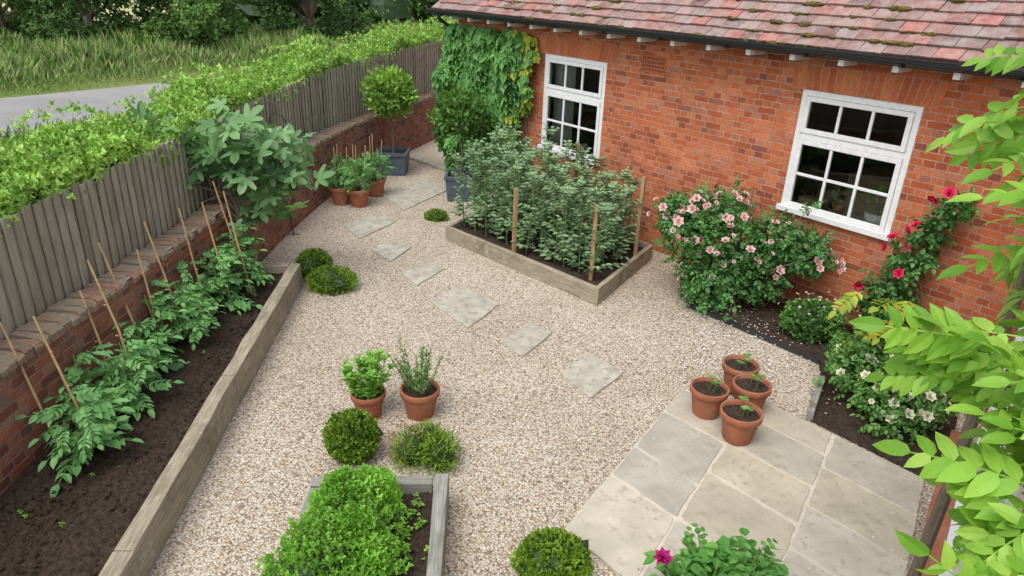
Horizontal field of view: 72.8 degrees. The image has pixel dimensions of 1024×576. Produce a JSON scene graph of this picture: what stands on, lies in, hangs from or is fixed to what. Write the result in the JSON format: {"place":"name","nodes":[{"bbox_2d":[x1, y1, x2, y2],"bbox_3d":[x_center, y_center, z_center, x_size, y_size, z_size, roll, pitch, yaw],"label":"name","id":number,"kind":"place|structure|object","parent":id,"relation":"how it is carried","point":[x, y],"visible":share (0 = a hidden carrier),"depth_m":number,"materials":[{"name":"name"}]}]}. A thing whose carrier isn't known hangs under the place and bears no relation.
{"place":"outdoors","nodes":[
{"label":"outdoors","id":0,"kind":"place"},
{"bbox_2d":[2,0,178,21],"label":"field","id":1,"kind":"structure","parent":0,"point":[126,9],"depth_m":51.83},
{"bbox_2d":[0,77,220,135],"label":"road","id":2,"kind":"structure","parent":0,"point":[13,108],"depth_m":17.16,"materials":[{"name":"grey asphalt"}]},
{"bbox_2d":[0,16,439,149],"bbox_3d":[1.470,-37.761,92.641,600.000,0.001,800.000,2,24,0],"label":"ground","id":3,"kind":"structure","parent":0,"point":[40,92],"depth_m":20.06,"materials":[{"name":"green plant"}]},
{"bbox_2d":[0,0,77,36],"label":"oak tree","id":4,"kind":"object","parent":3,"relation":"on","point":[20,17],"visible":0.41,"depth_m":27.59,"materials":[{"name":"green plant"}]},
{"bbox_2d":[4,0,104,24],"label":"oak tree","id":5,"kind":"object","parent":3,"relation":"on","point":[77,10],"visible":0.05,"depth_m":34.73,"materials":[{"name":"green plant"}]},
{"bbox_2d":[15,0,171,44],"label":"oak tree","id":6,"kind":"object","parent":3,"relation":"on","point":[51,25],"visible":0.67,"depth_m":26.47,"materials":[{"name":"green plant"}]},
{"bbox_2d":[120,0,256,48],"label":"oak tree","id":7,"kind":"object","parent":3,"relation":"on","point":[194,20],"visible":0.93,"depth_m":26.69,"materials":[{"name":"green plant"}]},
{"bbox_2d":[0,40,450,340],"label":"timber fence","id":8,"kind":"object","parent":3,"relation":"on","point":[40,288],"visible":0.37,"depth_m":5.79,"materials":[{"name":"grey wood"}]},
{"bbox_2d":[0,15,458,339],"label":"privet hedge","id":9,"kind":"object","parent":3,"relation":"on","point":[40,163],"visible":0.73,"depth_m":6.76,"materials":[{"name":"green plant"}]},
{"bbox_2d":[248,0,375,40],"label":"oak tree","id":10,"kind":"object","parent":3,"relation":"on","point":[280,14],"visible":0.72,"depth_m":31.26,"materials":[{"name":"green plant"}]},
{"bbox_2d":[222,0,451,28],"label":"distant hedgerow","id":11,"kind":"object","parent":3,"relation":"on","point":[395,11],"visible":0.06,"depth_m":38.33,"materials":[{"name":"green plant"}]},
{"bbox_2d":[149,139,984,575],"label":"gravel","id":12,"kind":"structure","parent":3,"relation":"on","point":[361,257],"depth_m":5.96,"materials":[{"name":"beige gravel"}]},
{"bbox_2d":[0,262,302,575],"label":"raised bed","id":13,"kind":"object","parent":12,"relation":"on","point":[122,518],"visible":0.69,"depth_m":4.49,"materials":[{"name":"brown soil"}]},
{"bbox_2d":[0,322,59,446],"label":"bamboo cane","id":14,"kind":"object","parent":13,"relation":"on","point":[23,370],"visible":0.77,"depth_m":4.42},
{"bbox_2d":[33,316,97,444],"bbox_3d":[-2.916,0.644,4.564,0.237,1.004,0.020,4,24,5],"label":"bamboo cane","id":15,"kind":"object","parent":13,"relation":"on","point":[56,363],"visible":0.66,"depth_m":4.50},
{"bbox_2d":[15,381,143,496],"bbox_3d":[-2.782,0.936,4.473,0.625,0.530,0.652,11,26,19],"label":"tomato plant","id":16,"kind":"object","parent":13,"relation":"on","point":[100,434],"visible":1,"depth_m":4.43,"materials":[{"name":"green plant"}]},
{"bbox_2d":[79,291,112,386],"bbox_3d":[-3.058,0.438,5.133,0.099,0.901,0.025,7,24,10],"label":"bamboo cane","id":17,"kind":"object","parent":13,"relation":"on","point":[93,326],"visible":0.59,"depth_m":5.07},
{"bbox_2d":[43,349,152,452],"bbox_3d":[-2.905,0.729,4.830,0.650,0.592,0.671,2,24,0],"label":"tomato plant","id":18,"kind":"object","parent":13,"relation":"on","point":[87,358],"visible":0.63,"depth_m":4.81,"materials":[{"name":"green plant"}]},
{"bbox_2d":[87,260,136,383],"bbox_3d":[-2.963,0.310,5.183,0.198,1.103,0.021,5,24,6],"label":"bamboo cane","id":19,"kind":"object","parent":13,"relation":"on","point":[109,309],"visible":0.66,"depth_m":5.11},
{"bbox_2d":[98,242,150,364],"bbox_3d":[-3.047,0.165,5.503,0.257,1.104,0.020,4,24,4],"label":"bamboo cane","id":20,"kind":"object","parent":13,"relation":"on","point":[114,279],"visible":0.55,"depth_m":5.39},
{"bbox_2d":[83,339,183,429],"bbox_3d":[-2.797,0.654,5.082,0.631,0.529,0.597,12,26,20],"label":"tomato plant","id":21,"kind":"object","parent":13,"relation":"on","point":[124,365],"visible":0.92,"depth_m":5.01,"materials":[{"name":"green plant"}]},
{"bbox_2d":[17,283,249,526],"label":"weed seedlings","id":22,"kind":"object","parent":13,"relation":"on","point":[19,511],"visible":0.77,"depth_m":4.13,"materials":[{"name":"plant"}]},
{"bbox_2d":[136,250,160,351],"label":"bamboo cane","id":23,"kind":"object","parent":13,"relation":"on","point":[148,292],"visible":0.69,"depth_m":5.69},
{"bbox_2d":[111,321,189,390],"bbox_3d":[-2.912,0.491,5.496,0.658,0.514,0.626,-5,25,-16],"label":"tomato plant","id":24,"kind":"object","parent":13,"relation":"on","point":[130,329],"visible":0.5,"depth_m":5.46,"materials":[{"name":"green plant"}]},
{"bbox_2d":[126,289,189,360],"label":"tomato plant","id":25,"kind":"object","parent":13,"relation":"on","point":[168,315],"visible":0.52,"depth_m":5.68,"materials":[{"name":"green plant"}]},
{"bbox_2d":[143,222,186,336],"bbox_3d":[-2.959,-0.036,5.959,0.218,1.103,0.020,5,24,5],"label":"bamboo cane","id":26,"kind":"object","parent":13,"relation":"on","point":[164,275],"visible":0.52,"depth_m":5.89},
{"bbox_2d":[150,279,225,350],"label":"tomato plant","id":27,"kind":"object","parent":13,"relation":"on","point":[188,298],"visible":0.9,"depth_m":5.86,"materials":[{"name":"green plant"}]},
{"bbox_2d":[178,208,206,305],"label":"bamboo cane","id":28,"kind":"object","parent":13,"relation":"on","point":[189,247],"visible":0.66,"depth_m":6.30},
{"bbox_2d":[165,260,227,328],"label":"tomato plant","id":29,"kind":"object","parent":13,"relation":"on","point":[183,264],"visible":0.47,"depth_m":6.23,"materials":[{"name":"green plant"}]},
{"bbox_2d":[201,202,233,306],"bbox_3d":[-2.770,-0.284,6.557,0.178,1.082,0.020,5,24,7],"label":"bamboo cane","id":30,"kind":"object","parent":13,"relation":"on","point":[213,241],"visible":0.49,"depth_m":6.47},
{"bbox_2d":[182,251,262,315],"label":"tomato plant","id":31,"kind":"object","parent":13,"relation":"on","point":[229,304],"visible":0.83,"depth_m":6.55,"materials":[{"name":"green plant"}]},
{"bbox_2d":[195,245,251,306],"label":"tomato plant","id":32,"kind":"object","parent":13,"relation":"on","point":[235,289],"visible":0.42,"depth_m":6.71,"materials":[{"name":"green plant"}]},
{"bbox_2d":[212,181,243,282],"bbox_3d":[-2.870,-0.531,7.051,0.198,1.123,0.021,5,24,6],"label":"bamboo cane","id":33,"kind":"object","parent":13,"relation":"on","point":[232,241],"visible":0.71,"depth_m":6.98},
{"bbox_2d":[127,98,335,261],"bbox_3d":[-3.019,-0.997,7.107,2.017,1.920,1.436,-16,30,-35],"label":"fig tree","id":34,"kind":"object","parent":13,"relation":"in","point":[241,175],"visible":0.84,"depth_m":6.98,"materials":[{"name":"green plant"}]},
{"bbox_2d":[223,191,252,293],"bbox_3d":[-2.684,-0.412,6.827,0.178,1.102,0.020,5,24,7],"label":"bamboo cane","id":35,"kind":"object","parent":13,"relation":"on","point":[246,274],"visible":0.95,"depth_m":6.80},
{"bbox_2d":[207,240,272,295],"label":"tomato plant","id":36,"kind":"object","parent":13,"relation":"on","point":[256,274],"visible":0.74,"depth_m":6.99,"materials":[{"name":"green plant"}]},
{"bbox_2d":[215,226,274,279],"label":"tomato plant","id":37,"kind":"object","parent":13,"relation":"on","point":[244,239],"visible":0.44,"depth_m":7.19,"materials":[{"name":"green plant"}]},
{"bbox_2d":[0,98,436,497],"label":"brickwork","id":38,"kind":"object","parent":12,"relation":"on","point":[413,131],"visible":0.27,"depth_m":5.58,"materials":[{"name":"brick"}]},
{"bbox_2d":[0,91,435,379],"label":"coping","id":39,"kind":"object","parent":38,"relation":"on","point":[56,320],"visible":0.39,"depth_m":5.42,"materials":[{"name":"brick"}]},
{"bbox_2d":[269,111,299,234],"bbox_3d":[-2.861,-1.427,8.830,0.329,1.609,0.100,2,24,0],"label":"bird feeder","id":40,"kind":"object","parent":12,"relation":"on","point":[285,195],"visible":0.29,"depth_m":8.94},
{"bbox_2d":[293,247,333,278],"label":"box shrub","id":41,"kind":"object","parent":12,"relation":"on","point":[310,260],"visible":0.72,"depth_m":7.77,"materials":[{"name":"green plant"}]},
{"bbox_2d":[305,264,358,295],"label":"box shrub","id":42,"kind":"object","parent":12,"relation":"on","point":[331,280],"visible":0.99,"depth_m":7.51,"materials":[{"name":"green plant"}]},
{"bbox_2d":[323,144,360,205],"bbox_3d":[-2.537,-1.675,10.311,0.592,0.876,0.579,-4,25,-15],"label":"plant pot","id":43,"kind":"object","parent":12,"relation":"on","point":[339,194],"visible":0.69,"depth_m":10.27,"materials":[{"name":"ceramic"}]},
{"bbox_2d":[320,406,383,465],"bbox_3d":[-1.145,1.060,4.960,0.427,0.422,0.403,2,24,0],"label":"box ball","id":44,"kind":"object","parent":12,"relation":"on","point":[352,436],"visible":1,"depth_m":4.85,"materials":[{"name":"green plant"}]},
{"bbox_2d":[335,144,374,207],"bbox_3d":[-2.286,-1.658,10.209,0.595,0.946,0.644,2,24,0],"label":"plant pot","id":45,"kind":"object","parent":12,"relation":"on","point":[359,195],"visible":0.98,"depth_m":10.20,"materials":[{"name":"ceramic"}]},
{"bbox_2d":[340,349,392,418],"bbox_3d":[-1.111,0.754,5.385,0.397,0.557,0.413,2,24,0],"label":"mint pot","id":46,"kind":"object","parent":12,"relation":"on","point":[368,394],"visible":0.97,"depth_m":5.33,"materials":[{"name":"ceramic"}]},
{"bbox_2d":[343,213,395,238],"bbox_3d":[-1.969,-0.861,9.601,0.586,0.028,0.897,19,29,32],"label":"stepping stone","id":47,"kind":"object","parent":12,"relation":"on","point":[364,227],"visible":1,"depth_m":9.59,"materials":[{"name":"beige stone"}]},
{"bbox_2d":[294,473,448,575],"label":"raised bed","id":48,"kind":"object","parent":12,"relation":"on","point":[433,510],"visible":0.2,"depth_m":4.18,"materials":[{"name":"grey wood"}]},
{"bbox_2d":[253,463,406,575],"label":"oregano plant","id":49,"kind":"object","parent":48,"relation":"on","point":[347,517],"visible":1,"depth_m":3.68,"materials":[{"name":"green plant"}]},
{"bbox_2d":[388,492,428,575],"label":"herb seedlings","id":50,"kind":"object","parent":48,"relation":"on","point":[398,525],"visible":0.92,"depth_m":4.08,"materials":[{"name":"green plant"}]},
{"bbox_2d":[357,136,396,196],"bbox_3d":[-2.164,-1.897,10.751,0.640,0.948,0.667,21,30,35],"label":"plant pot","id":51,"kind":"object","parent":12,"relation":"on","point":[378,181],"visible":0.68,"depth_m":10.74,"materials":[{"name":"ceramic"}]},
{"bbox_2d":[358,63,419,175],"bbox_3d":[-2.063,-2.866,11.816,1.036,1.857,1.033,2,24,0],"label":"topiary tree","id":52,"kind":"object","parent":12,"relation":"on","point":[392,90],"visible":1,"depth_m":11.55,"materials":[{"name":"green plant"}]},
{"bbox_2d":[371,241,410,261],"bbox_3d":[-1.522,-0.466,8.756,0.493,0.028,0.518,20,29,34],"label":"stepping stone","id":53,"kind":"object","parent":12,"relation":"on","point":[390,251],"visible":1,"depth_m":8.75,"materials":[{"name":"beige stone"}]},
{"bbox_2d":[382,179,445,209],"bbox_3d":[-1.561,-1.506,11.082,0.722,0.028,1.601,13,26,23],"label":"stepping stone","id":54,"kind":"object","parent":12,"relation":"on","point":[406,197],"visible":0.93,"depth_m":11.03,"materials":[{"name":"beige stone"}]},
{"bbox_2d":[386,337,443,420],"bbox_3d":[-0.748,0.722,5.442,0.426,0.595,0.408,11,25,19],"label":"rosemary pot","id":55,"kind":"object","parent":12,"relation":"on","point":[419,393],"visible":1,"depth_m":5.39,"materials":[{"name":"ceramic"}]},
{"bbox_2d":[400,262,444,285],"bbox_3d":[-1.050,-0.169,8.132,0.380,0.028,0.608,18,28,31],"label":"stepping stone","id":56,"kind":"object","parent":12,"relation":"on","point":[419,274],"visible":1,"depth_m":8.12,"materials":[{"name":"beige stone"}]},
{"bbox_2d":[386,418,463,475],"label":"heather shrub","id":57,"kind":"object","parent":12,"relation":"on","point":[430,445],"visible":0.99,"depth_m":4.90,"materials":[{"name":"green plant"}]},
{"bbox_2d":[409,153,445,170],"bbox_3d":[-1.432,-2.292,12.800,0.260,0.052,1.655,-19,32,-39],"label":"stepping stone","id":58,"kind":"object","parent":12,"relation":"on","point":[427,161],"visible":0.46,"depth_m":12.86,"materials":[{"name":"beige stone"}]},
{"bbox_2d":[423,208,448,221],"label":"shrub","id":59,"kind":"object","parent":12,"relation":"on","point":[435,214],"visible":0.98,"depth_m":9.88,"materials":[{"name":"green plant"}]},
{"bbox_2d":[426,81,492,201],"bbox_3d":[-0.795,-2.220,10.577,0.984,1.778,0.956,2,24,0],"label":"topiary tree","id":60,"kind":"object","parent":12,"relation":"on","point":[459,111],"visible":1,"depth_m":10.25,"materials":[{"name":"green plant"}]},
{"bbox_2d":[430,285,498,327],"bbox_3d":[-0.510,0.186,7.385,0.628,0.028,0.837,-20,32,-40],"label":"stepping stone","id":61,"kind":"object","parent":12,"relation":"on","point":[466,307],"visible":1,"depth_m":7.36,"materials":[{"name":"beige stone"}]},
{"bbox_2d":[500,322,551,356],"bbox_3d":[0.134,0.496,6.745,0.337,0.028,0.635,17,28,30],"label":"stepping stone","id":62,"kind":"object","parent":12,"relation":"on","point":[525,340],"visible":1,"depth_m":6.71,"materials":[{"name":"beige stone"}]},
{"bbox_2d":[446,204,652,305],"bbox_3d":[0.447,-0.589,8.959,1.613,0.207,3.055,-19,32,-40],"label":"raised bed","id":63,"kind":"object","parent":12,"relation":"on","point":[602,285],"visible":0.46,"depth_m":8.31,"materials":[{"name":"brown wood"}]},
{"bbox_2d":[512,188,517,252],"bbox_3d":[0.034,-0.775,8.304,0.040,0.850,0.040,-10,27,-26],"label":"wooden stake","id":64,"kind":"object","parent":63,"relation":"on","point":[515,213],"visible":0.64,"depth_m":8.26,"materials":[{"name":"brown wood"}]},
{"bbox_2d":[447,122,645,278],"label":"broad bean plants","id":65,"kind":"object","parent":63,"relation":"on","point":[550,187],"visible":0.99,"depth_m":8.49,"materials":[{"name":"green plant"}]},
{"bbox_2d":[573,143,579,203],"bbox_3d":[0.848,-1.360,9.319,0.040,1.150,0.040,-6,25,-19],"label":"wooden stake","id":66,"kind":"object","parent":63,"relation":"on","point":[578,146],"visible":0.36,"depth_m":9.14,"materials":[{"name":"brown wood"}]},
{"bbox_2d":[588,205,598,280],"bbox_3d":[0.895,-0.477,7.652,0.040,0.900,0.040,4,24,4],"label":"wooden stake","id":67,"kind":"object","parent":63,"relation":"on","point":[593,242],"visible":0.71,"depth_m":7.62,"materials":[{"name":"brown wood"}]},
{"bbox_2d":[633,176,646,255],"bbox_3d":[1.515,-0.809,8.265,0.040,1.050,0.040,19,29,33],"label":"wooden stake","id":68,"kind":"object","parent":63,"relation":"on","point":[640,212],"visible":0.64,"depth_m":8.23,"materials":[{"name":"brown wood"}]},
{"bbox_2d":[509,523,594,575],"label":"box shrub","id":69,"kind":"object","parent":12,"relation":"on","point":[552,551],"visible":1,"depth_m":3.94,"materials":[{"name":"green plant"}]},
{"bbox_2d":[561,353,622,398],"bbox_3d":[0.685,0.775,6.169,0.441,0.028,0.645,20,29,34],"label":"stepping stone","id":70,"kind":"object","parent":12,"relation":"on","point":[589,375],"visible":1,"depth_m":6.15,"materials":[{"name":"beige stone"}]},
{"bbox_2d":[643,523,788,575],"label":"dahlia plant","id":71,"kind":"object","parent":12,"relation":"on","point":[720,557],"visible":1,"depth_m":3.68,"materials":[{"name":"green plant"}]},
{"bbox_2d":[722,353,759,393],"bbox_3d":[1.943,0.721,5.938,0.310,0.323,0.310,2,24,0],"label":"terracotta pot","id":72,"kind":"object","parent":12,"relation":"on","point":[733,366],"visible":0.79,"depth_m":5.91,"materials":[{"name":"ceramic"}]},
{"bbox_2d":[459,11,1023,346],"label":"walls","id":73,"kind":"structure","parent":12,"relation":"on","point":[696,115],"depth_m":7.57,"materials":[{"name":"brick"}]},
{"bbox_2d":[430,22,541,192],"bbox_3d":[-0.515,-2.758,11.057,0.509,2.684,2.486,-16,30,-36],"label":"virginia creeper","id":74,"kind":"object","parent":73,"relation":"attached to","point":[491,62],"visible":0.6,"depth_m":10.66,"materials":[{"name":"green plant"}]},
{"bbox_2d":[537,54,606,165],"bbox_3d":[0.858,-2.523,9.766,0.160,1.358,1.274,-16,30,-35],"label":"window","id":75,"kind":"structure","parent":73,"relation":"attached to","point":[565,93],"depth_m":9.68,"materials":[{"name":"white paint"}]},
{"bbox_2d":[549,63,599,153],"bbox_3d":[1.666,-2.762,10.358,1.880,1.949,2.234,-16,30,-35],"label":"interior","id":76,"kind":"object","parent":73,"relation":"attached to","point":[591,84],"visible":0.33,"depth_m":11.06,"materials":[{"name":"white paint"}]},
{"bbox_2d":[426,8,1023,81],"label":"gutter","id":77,"kind":"object","parent":73,"relation":"attached to","point":[952,67],"visible":0.88,"depth_m":6.89,"materials":[{"name":"black plastic"}]},
{"bbox_2d":[431,0,1023,69],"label":"roof tiles","id":78,"kind":"object","parent":73,"relation":"on","point":[959,31],"visible":1,"depth_m":6.66,"materials":[{"name":"tile"}]},
{"bbox_2d":[450,16,1023,87],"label":"rafter feet","id":79,"kind":"object","parent":73,"relation":"attached to","point":[956,76],"visible":0.63,"depth_m":7.84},
{"bbox_2d":[538,35,951,108],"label":"brick arches","id":80,"kind":"structure","parent":73,"relation":"attached to","point":[921,92],"depth_m":6.77,"materials":[{"name":"orange brick"}]},
{"bbox_2d":[776,89,923,240],"bbox_3d":[3.325,-1.248,6.912,0.160,1.265,1.220,-16,30,-35],"label":"window","id":81,"kind":"structure","parent":73,"relation":"attached to","point":[897,155],"depth_m":6.82,"materials":[{"name":"white paint"}]},
{"bbox_2d":[792,102,907,224],"bbox_3d":[4.106,-1.479,7.484,1.949,1.856,2.180,-16,30,-35],"label":"interior","id":82,"kind":"object","parent":73,"relation":"attached to","point":[876,175],"visible":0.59,"depth_m":8.48,"materials":[{"name":"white paint"}]},
{"bbox_2d":[565,390,924,575],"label":"stone patio","id":83,"kind":"structure","parent":12,"relation":"on","point":[796,497],"depth_m":4.72,"materials":[{"name":"stone"}]},
{"bbox_2d":[690,375,729,419],"bbox_3d":[1.577,0.866,5.582,0.310,0.332,0.310,2,24,0],"label":"terracotta pot","id":84,"kind":"object","parent":83,"relation":"on","point":[710,395],"visible":0.99,"depth_m":5.53,"materials":[{"name":"ceramic"}]},
{"bbox_2d":[719,396,763,445],"bbox_3d":[1.732,1.003,5.279,0.320,0.331,0.320,2,24,0],"label":"terracotta pot","id":85,"kind":"object","parent":83,"relation":"on","point":[742,418],"visible":1,"depth_m":5.23,"materials":[{"name":"ceramic"}]},
{"bbox_2d":[732,373,771,409],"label":"terracotta pot","id":86,"kind":"object","parent":83,"relation":"on","point":[755,389],"visible":0.81,"depth_m":5.59,"materials":[{"name":"ceramic"}]},
{"bbox_2d":[848,45,1023,575],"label":"wisteria","id":87,"kind":"object","parent":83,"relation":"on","point":[959,356],"visible":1,"depth_m":1.95,"materials":[{"name":"green plant"}]},
{"bbox_2d":[574,268,927,485],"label":"fallen petals","id":88,"kind":"object","parent":12,"relation":"on","point":[720,347],"visible":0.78,"depth_m":6.71,"materials":[{"name":"pink plant"}]},
{"bbox_2d":[683,260,958,474],"bbox_3d":[2.579,0.490,6.859,1.953,0.100,3.811,-16,30,-35],"label":"rose border","id":89,"kind":"object","parent":12,"relation":"on","point":[837,418],"visible":0.29,"depth_m":6.05,"materials":[{"name":"soil"}]},
{"bbox_2d":[647,174,848,320],"bbox_3d":[2.390,-0.385,7.274,1.996,1.514,1.193,22,31,37],"label":"pink rose bush","id":90,"kind":"object","parent":89,"relation":"on","point":[692,222],"visible":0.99,"depth_m":7.22,"materials":[{"name":"green plant"}]},
{"bbox_2d":[779,295,847,343],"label":"hebe shrub","id":91,"kind":"object","parent":89,"relation":"on","point":[798,323],"visible":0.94,"depth_m":6.82,"materials":[{"name":"green plant"}]},
{"bbox_2d":[778,291,861,316],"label":"hebe flowers","id":92,"kind":"object","parent":91,"relation":"on","point":[819,300],"visible":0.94,"depth_m":6.85,"materials":[{"name":"plant"}]},
{"bbox_2d":[812,327,959,444],"bbox_3d":[2.976,0.792,5.671,0.847,0.679,1.166,-13,28,-31],"label":"white rose bush","id":93,"kind":"object","parent":89,"relation":"on","point":[893,407],"visible":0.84,"depth_m":5.56,"materials":[{"name":"plant"}]},
{"bbox_2d":[836,186,980,347],"bbox_3d":[3.663,-0.167,6.502,0.561,1.787,0.933,-20,32,-40],"label":"red climbing rose","id":94,"kind":"object","parent":89,"relation":"on","point":[905,271],"visible":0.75,"depth_m":6.33,"materials":[{"name":"green plant"}]},
{"bbox_2d":[981,298,1023,512],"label":"wing wall","id":95,"kind":"structure","parent":12,"relation":"on","point":[1014,330],"depth_m":5.65,"materials":[{"name":"brick"}]},
{"bbox_2d":[920,327,1023,575],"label":"french doors","id":96,"kind":"structure","parent":95,"relation":"attached to","point":[947,533],"depth_m":4.44,"materials":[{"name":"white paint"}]}
]}

